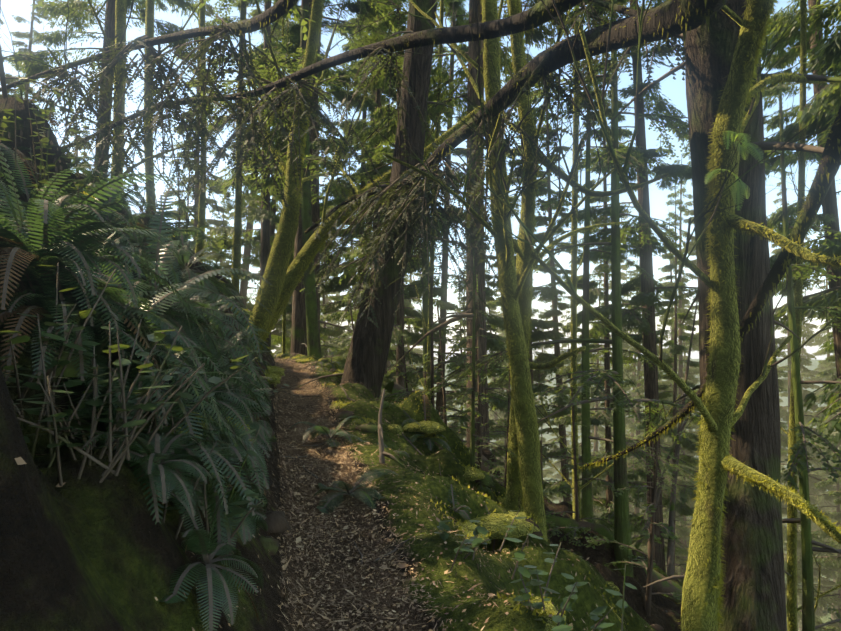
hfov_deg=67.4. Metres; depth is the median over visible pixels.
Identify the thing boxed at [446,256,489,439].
valley tree
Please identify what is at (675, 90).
sky
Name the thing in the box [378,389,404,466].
dead sapling
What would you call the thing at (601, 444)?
valley tree
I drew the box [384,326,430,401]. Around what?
seedling tree
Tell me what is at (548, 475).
valley tree
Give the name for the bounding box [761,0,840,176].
forest tree
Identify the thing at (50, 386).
salal shrubs
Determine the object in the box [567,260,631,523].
valley tree
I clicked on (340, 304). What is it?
fir tree
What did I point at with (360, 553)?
fallen twigs
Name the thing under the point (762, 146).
dead branch
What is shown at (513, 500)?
mossy maple tree
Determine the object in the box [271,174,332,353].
tree
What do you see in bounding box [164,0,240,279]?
forest tree
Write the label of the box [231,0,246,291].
mossy maple tree
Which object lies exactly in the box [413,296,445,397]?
valley tree
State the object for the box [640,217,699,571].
valley tree
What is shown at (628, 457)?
valley tree
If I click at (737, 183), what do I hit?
licorice ferns
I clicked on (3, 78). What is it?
sapling tree
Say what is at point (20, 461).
leaf litter
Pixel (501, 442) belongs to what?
valley tree
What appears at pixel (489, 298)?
valley tree
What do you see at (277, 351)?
forest tree
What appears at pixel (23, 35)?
tree
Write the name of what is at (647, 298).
fir tree
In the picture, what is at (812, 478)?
valley tree
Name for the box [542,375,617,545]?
seedling tree
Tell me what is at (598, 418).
forest tree
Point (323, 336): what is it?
forest tree
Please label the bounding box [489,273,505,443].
valley tree
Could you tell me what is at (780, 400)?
valley tree
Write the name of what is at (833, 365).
valley tree
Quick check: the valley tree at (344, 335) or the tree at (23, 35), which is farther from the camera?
the tree at (23, 35)
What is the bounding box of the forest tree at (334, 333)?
[320,18,406,355]
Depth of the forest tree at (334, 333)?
48.10 m
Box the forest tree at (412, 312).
[319,1,436,393]
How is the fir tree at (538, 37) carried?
on the hillside ground
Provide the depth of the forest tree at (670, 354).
74.40 m
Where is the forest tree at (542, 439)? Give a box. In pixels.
[536,383,559,500]
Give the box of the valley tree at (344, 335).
[340,71,422,386]
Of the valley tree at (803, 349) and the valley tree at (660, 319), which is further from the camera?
the valley tree at (803, 349)
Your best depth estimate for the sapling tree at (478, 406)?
9.35 m
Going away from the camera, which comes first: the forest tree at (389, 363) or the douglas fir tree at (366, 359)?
the douglas fir tree at (366, 359)
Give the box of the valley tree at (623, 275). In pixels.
[590,200,643,508]
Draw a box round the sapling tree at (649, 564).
[584,411,681,616]
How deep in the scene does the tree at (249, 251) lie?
53.47 m
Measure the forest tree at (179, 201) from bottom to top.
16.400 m
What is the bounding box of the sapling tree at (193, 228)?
[185,200,212,255]
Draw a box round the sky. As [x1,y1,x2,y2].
[0,0,840,360]
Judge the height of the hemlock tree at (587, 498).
13.214 m
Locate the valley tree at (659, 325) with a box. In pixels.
[640,324,688,566]
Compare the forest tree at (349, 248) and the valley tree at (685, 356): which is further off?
the valley tree at (685, 356)
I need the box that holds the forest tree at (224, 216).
[211,163,232,272]
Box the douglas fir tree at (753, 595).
[608,0,799,630]
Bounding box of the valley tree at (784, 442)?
[775,338,839,625]
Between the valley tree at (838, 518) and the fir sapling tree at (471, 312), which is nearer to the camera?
the fir sapling tree at (471, 312)
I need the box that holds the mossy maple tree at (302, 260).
[260,0,674,349]
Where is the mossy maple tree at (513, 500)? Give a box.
[414,0,668,511]
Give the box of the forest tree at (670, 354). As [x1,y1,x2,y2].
[661,318,694,571]
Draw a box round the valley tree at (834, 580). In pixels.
[798,353,835,619]
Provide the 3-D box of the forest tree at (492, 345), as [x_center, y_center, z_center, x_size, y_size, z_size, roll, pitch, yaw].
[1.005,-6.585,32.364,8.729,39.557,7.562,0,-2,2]
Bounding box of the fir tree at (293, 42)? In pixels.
[242,0,377,335]
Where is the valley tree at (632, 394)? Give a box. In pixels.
[600,258,644,517]
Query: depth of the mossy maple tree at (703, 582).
3.78 m
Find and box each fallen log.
[384,381,490,473]
[545,513,681,606]
[653,570,681,589]
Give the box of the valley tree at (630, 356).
[622,264,644,506]
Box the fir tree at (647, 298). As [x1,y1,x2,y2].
[553,0,697,572]
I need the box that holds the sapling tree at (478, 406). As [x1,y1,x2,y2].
[443,275,508,485]
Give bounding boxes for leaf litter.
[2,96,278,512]
[15,267,653,630]
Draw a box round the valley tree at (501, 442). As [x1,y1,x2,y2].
[493,334,510,475]
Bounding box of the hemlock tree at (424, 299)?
[300,0,502,394]
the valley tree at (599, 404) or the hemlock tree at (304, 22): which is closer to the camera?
the hemlock tree at (304, 22)
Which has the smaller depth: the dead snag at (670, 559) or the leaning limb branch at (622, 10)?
the leaning limb branch at (622, 10)
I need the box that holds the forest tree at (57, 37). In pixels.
[6,0,210,176]
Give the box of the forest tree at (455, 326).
[447,278,466,444]
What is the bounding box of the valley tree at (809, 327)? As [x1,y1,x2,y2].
[779,234,835,627]
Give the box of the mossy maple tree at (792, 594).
[766,0,840,630]
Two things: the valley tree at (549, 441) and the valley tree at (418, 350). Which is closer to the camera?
the valley tree at (418, 350)
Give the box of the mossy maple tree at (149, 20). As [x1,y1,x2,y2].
[0,0,276,210]
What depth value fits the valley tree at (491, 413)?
121.22 m
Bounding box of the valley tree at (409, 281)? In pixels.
[390,273,423,390]
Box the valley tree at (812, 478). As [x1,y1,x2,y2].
[770,171,840,630]
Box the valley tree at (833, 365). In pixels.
[798,274,840,630]
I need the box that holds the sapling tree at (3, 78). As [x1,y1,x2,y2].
[0,37,73,126]
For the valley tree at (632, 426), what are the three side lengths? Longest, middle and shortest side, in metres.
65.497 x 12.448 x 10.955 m
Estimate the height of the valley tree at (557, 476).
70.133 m
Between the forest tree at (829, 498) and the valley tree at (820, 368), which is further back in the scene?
the valley tree at (820, 368)
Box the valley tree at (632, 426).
[593,230,688,563]
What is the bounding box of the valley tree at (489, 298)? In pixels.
[435,157,504,476]
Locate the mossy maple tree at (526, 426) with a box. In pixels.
[353,0,630,542]
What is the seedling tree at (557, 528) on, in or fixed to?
on the hillside ground
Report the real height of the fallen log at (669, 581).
3.074 m
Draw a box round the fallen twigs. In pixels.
[117,199,440,564]
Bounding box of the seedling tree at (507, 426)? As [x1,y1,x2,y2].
[469,365,548,487]
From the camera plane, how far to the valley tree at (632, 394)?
115.12 m
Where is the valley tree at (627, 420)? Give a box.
[596,273,645,518]
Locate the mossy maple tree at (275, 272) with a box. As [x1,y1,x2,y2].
[224,0,462,349]
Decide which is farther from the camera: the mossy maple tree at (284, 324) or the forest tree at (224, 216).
the forest tree at (224, 216)
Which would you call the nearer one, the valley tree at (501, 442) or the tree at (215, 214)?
the valley tree at (501, 442)
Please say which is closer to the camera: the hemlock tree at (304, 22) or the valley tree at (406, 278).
the hemlock tree at (304, 22)
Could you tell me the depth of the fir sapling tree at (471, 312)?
6.78 m
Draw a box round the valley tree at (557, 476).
[551,310,580,479]
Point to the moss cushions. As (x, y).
(494, 526)
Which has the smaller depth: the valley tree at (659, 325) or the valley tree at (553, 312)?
the valley tree at (553, 312)
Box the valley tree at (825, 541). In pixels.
[815,388,835,603]
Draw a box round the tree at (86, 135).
[74,113,92,175]
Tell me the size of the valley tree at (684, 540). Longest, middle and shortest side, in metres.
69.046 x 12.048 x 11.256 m
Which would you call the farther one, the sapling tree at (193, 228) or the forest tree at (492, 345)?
the forest tree at (492, 345)
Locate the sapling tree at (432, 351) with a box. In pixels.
[376,257,479,432]
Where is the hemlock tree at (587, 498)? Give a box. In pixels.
[499,6,697,522]
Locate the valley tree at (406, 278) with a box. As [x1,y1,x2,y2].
[390,274,420,385]
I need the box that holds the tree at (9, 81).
[0,18,17,97]
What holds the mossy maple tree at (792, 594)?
on the hillside ground
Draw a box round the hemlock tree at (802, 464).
[764,82,840,630]
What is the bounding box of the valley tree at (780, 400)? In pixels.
[777,365,801,626]
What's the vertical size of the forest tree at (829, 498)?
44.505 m
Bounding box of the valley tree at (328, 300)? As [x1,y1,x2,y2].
[320,291,341,355]
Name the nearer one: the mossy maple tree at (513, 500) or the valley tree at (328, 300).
the mossy maple tree at (513, 500)
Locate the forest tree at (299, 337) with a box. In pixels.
[237,0,408,357]
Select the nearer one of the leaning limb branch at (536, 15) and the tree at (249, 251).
the leaning limb branch at (536, 15)
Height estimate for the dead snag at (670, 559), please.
10.352 m
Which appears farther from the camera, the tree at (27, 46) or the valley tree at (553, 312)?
the tree at (27, 46)
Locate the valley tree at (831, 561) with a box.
[801,289,840,630]
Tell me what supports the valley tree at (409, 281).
on the hillside ground
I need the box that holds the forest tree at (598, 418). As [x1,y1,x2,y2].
[543,20,688,535]
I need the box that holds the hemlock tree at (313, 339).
[154,0,408,358]
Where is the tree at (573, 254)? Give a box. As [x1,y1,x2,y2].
[434,6,789,520]
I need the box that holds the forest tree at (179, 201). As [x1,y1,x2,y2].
[158,153,197,232]
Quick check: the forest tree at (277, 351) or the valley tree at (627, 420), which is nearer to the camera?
the forest tree at (277, 351)
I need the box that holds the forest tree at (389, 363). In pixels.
[381,153,414,387]
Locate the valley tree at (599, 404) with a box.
[580,338,612,517]
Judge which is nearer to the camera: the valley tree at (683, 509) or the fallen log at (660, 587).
the fallen log at (660, 587)
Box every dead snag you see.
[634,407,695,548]
[660,299,697,576]
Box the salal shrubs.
[0,76,636,630]
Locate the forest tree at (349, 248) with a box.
[329,152,358,355]
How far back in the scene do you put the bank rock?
3.13 m
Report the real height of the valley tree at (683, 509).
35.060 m
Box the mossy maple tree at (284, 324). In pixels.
[225,15,329,356]
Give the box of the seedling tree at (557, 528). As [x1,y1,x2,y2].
[540,426,590,556]
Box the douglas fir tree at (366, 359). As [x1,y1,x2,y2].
[299,0,496,399]
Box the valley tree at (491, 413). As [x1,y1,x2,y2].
[489,305,507,441]
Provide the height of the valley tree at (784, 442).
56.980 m
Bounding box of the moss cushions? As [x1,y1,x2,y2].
[44,166,628,630]
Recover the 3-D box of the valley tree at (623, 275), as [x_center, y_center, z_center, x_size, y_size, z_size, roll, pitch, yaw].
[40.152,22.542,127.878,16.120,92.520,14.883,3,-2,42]
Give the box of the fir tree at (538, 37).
[352,0,604,450]
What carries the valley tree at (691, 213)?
on the hillside ground
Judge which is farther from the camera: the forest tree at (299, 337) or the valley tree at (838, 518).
the valley tree at (838, 518)
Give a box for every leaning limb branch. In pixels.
[0,0,315,247]
[61,0,583,248]
[303,0,726,343]
[540,0,711,196]
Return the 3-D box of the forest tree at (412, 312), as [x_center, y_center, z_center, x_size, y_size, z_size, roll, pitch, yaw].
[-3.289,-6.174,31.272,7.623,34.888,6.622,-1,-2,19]
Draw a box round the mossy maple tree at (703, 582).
[389,0,840,630]
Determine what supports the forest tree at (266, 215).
on the hillside ground
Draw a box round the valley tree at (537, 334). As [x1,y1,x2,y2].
[486,0,592,457]
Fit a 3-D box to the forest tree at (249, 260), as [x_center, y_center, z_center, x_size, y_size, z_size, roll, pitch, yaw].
[-8.950,-7.125,39.325,7.247,38.131,6.378,4,-3,-20]
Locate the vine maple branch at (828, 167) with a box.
[578,106,840,473]
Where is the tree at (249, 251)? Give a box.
[203,0,291,309]
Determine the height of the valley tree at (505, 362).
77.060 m
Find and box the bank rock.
[25,153,663,630]
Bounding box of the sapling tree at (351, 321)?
[345,293,353,337]
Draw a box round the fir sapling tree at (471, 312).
[388,256,516,492]
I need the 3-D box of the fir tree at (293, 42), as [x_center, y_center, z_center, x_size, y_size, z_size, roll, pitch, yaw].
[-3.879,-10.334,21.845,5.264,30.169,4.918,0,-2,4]
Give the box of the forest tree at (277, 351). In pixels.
[274,313,290,356]
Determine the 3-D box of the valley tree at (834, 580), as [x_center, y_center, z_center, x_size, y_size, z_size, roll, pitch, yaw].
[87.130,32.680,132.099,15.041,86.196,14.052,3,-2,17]
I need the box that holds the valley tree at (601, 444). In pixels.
[580,352,605,509]
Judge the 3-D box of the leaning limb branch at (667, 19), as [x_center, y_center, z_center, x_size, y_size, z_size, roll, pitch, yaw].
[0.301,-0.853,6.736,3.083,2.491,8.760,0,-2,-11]
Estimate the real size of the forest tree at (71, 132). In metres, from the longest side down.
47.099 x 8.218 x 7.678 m
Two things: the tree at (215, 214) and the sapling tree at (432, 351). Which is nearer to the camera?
the sapling tree at (432, 351)
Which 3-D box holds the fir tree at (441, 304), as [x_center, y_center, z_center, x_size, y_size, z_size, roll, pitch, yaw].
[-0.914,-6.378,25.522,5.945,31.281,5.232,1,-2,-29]
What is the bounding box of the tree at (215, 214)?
[208,210,223,268]
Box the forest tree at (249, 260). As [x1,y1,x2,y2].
[219,5,331,348]
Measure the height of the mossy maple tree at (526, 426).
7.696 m
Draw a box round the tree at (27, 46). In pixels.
[13,42,36,99]
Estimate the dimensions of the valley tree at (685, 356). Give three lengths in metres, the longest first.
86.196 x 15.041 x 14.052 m
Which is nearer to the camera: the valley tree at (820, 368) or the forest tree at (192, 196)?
the forest tree at (192, 196)
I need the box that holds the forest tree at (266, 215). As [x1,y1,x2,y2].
[192,0,329,350]
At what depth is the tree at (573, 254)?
10.93 m
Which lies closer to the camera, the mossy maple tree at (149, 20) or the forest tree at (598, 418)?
the mossy maple tree at (149, 20)
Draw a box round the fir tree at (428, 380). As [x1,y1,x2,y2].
[319,0,517,399]
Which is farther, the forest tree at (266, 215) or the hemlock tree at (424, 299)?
the forest tree at (266, 215)
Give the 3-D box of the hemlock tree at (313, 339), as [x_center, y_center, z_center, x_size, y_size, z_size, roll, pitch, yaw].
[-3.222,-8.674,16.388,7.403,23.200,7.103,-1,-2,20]
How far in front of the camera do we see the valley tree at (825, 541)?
100.54 m
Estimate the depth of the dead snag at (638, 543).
16.01 m
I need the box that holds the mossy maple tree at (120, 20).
[1,0,273,200]
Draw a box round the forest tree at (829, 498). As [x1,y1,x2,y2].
[813,384,840,630]
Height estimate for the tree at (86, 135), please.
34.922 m
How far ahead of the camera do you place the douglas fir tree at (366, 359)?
8.90 m
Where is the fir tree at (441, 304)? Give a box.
[320,0,460,387]
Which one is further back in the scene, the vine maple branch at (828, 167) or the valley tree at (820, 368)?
the valley tree at (820, 368)
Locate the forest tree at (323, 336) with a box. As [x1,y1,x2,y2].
[277,193,353,354]
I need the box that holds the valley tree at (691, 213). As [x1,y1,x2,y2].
[661,142,699,572]
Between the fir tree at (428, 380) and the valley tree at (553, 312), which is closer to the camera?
the fir tree at (428, 380)
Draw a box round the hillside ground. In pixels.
[0,97,834,630]
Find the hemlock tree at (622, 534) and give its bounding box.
[425,0,700,577]
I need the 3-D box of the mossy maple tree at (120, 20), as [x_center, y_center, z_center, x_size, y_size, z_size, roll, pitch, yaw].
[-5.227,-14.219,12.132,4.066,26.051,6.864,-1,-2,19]
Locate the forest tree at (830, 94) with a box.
[774,31,840,446]
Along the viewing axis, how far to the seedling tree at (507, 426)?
6.95 m
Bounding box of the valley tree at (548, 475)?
[533,306,555,478]
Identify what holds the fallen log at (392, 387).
on the hillside ground
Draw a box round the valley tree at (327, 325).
[320,260,335,355]
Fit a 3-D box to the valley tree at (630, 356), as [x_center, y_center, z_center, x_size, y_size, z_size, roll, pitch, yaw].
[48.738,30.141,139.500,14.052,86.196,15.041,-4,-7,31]
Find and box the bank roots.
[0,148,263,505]
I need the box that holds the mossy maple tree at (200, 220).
[132,0,207,262]
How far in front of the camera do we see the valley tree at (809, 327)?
103.26 m
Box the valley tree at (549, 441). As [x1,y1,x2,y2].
[543,323,571,502]
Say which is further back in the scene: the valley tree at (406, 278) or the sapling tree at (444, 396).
the valley tree at (406, 278)
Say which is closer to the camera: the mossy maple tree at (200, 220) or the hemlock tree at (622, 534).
the hemlock tree at (622, 534)
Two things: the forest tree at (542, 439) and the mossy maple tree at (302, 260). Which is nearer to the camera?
the mossy maple tree at (302, 260)
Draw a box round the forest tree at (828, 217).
[761,0,840,596]
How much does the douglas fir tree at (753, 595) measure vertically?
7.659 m
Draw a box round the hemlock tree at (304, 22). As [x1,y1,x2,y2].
[0,0,315,39]
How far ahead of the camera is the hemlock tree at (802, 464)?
5.82 m
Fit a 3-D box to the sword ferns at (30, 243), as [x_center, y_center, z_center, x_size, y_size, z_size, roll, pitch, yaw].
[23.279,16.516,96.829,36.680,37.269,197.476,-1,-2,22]
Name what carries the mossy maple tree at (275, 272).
on the hillside ground
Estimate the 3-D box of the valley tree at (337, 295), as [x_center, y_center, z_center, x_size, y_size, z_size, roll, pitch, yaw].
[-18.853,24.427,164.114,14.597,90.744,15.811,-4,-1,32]
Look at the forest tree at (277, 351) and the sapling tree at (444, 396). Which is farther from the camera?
the forest tree at (277, 351)
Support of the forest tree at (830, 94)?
on the hillside ground
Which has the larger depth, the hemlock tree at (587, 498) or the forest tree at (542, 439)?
the forest tree at (542, 439)
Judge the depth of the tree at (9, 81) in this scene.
51.15 m
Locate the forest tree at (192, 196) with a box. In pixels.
[174,132,194,248]
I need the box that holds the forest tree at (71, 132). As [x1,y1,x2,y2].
[66,70,91,168]
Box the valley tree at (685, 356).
[670,266,698,529]
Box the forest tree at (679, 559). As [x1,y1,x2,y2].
[628,271,696,579]
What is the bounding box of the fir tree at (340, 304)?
[320,0,450,344]
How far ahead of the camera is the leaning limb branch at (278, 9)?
6.78 m
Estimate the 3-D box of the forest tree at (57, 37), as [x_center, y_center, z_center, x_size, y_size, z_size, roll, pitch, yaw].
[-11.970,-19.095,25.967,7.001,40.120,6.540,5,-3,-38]
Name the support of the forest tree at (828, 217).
on the hillside ground
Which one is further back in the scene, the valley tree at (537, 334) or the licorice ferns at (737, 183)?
the valley tree at (537, 334)
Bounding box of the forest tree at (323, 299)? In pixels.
[319,195,340,355]
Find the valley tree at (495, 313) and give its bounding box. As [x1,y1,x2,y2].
[485,244,505,473]
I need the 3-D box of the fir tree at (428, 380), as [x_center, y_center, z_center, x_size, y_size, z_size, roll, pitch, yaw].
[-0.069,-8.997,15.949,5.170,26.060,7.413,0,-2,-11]
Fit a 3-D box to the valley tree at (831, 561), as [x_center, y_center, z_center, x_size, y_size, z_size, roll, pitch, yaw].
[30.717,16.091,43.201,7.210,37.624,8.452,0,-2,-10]
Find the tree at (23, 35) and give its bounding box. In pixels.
[1,0,51,115]
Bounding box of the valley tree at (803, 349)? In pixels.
[781,280,831,605]
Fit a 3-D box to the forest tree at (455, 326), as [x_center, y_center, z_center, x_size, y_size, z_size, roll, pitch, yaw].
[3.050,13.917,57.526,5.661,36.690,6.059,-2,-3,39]
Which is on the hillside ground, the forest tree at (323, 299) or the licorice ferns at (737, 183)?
the forest tree at (323, 299)
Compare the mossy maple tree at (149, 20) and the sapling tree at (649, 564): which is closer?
the sapling tree at (649, 564)
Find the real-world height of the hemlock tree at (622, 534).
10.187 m
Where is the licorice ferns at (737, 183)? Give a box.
[704,131,763,210]
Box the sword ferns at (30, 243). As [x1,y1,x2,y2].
[0,89,679,630]
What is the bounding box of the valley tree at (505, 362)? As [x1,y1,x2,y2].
[488,310,510,424]
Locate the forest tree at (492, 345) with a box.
[382,0,510,419]
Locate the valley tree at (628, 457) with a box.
[601,344,634,537]
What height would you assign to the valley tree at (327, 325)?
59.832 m
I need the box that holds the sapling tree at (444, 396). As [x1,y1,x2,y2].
[418,291,503,477]
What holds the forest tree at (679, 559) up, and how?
on the hillside ground
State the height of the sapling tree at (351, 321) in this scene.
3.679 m
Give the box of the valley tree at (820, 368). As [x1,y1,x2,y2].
[809,231,840,613]
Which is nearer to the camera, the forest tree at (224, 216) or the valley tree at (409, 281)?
the forest tree at (224, 216)
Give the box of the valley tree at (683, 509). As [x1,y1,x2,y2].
[631,186,700,583]
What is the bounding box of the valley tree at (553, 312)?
[532,22,632,503]
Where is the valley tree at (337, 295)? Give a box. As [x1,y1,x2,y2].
[331,238,347,350]
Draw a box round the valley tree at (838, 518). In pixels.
[814,452,840,608]
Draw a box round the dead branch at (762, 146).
[673,33,840,153]
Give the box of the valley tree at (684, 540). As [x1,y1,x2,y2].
[634,157,699,574]
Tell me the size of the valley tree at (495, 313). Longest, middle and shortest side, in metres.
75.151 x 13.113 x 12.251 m

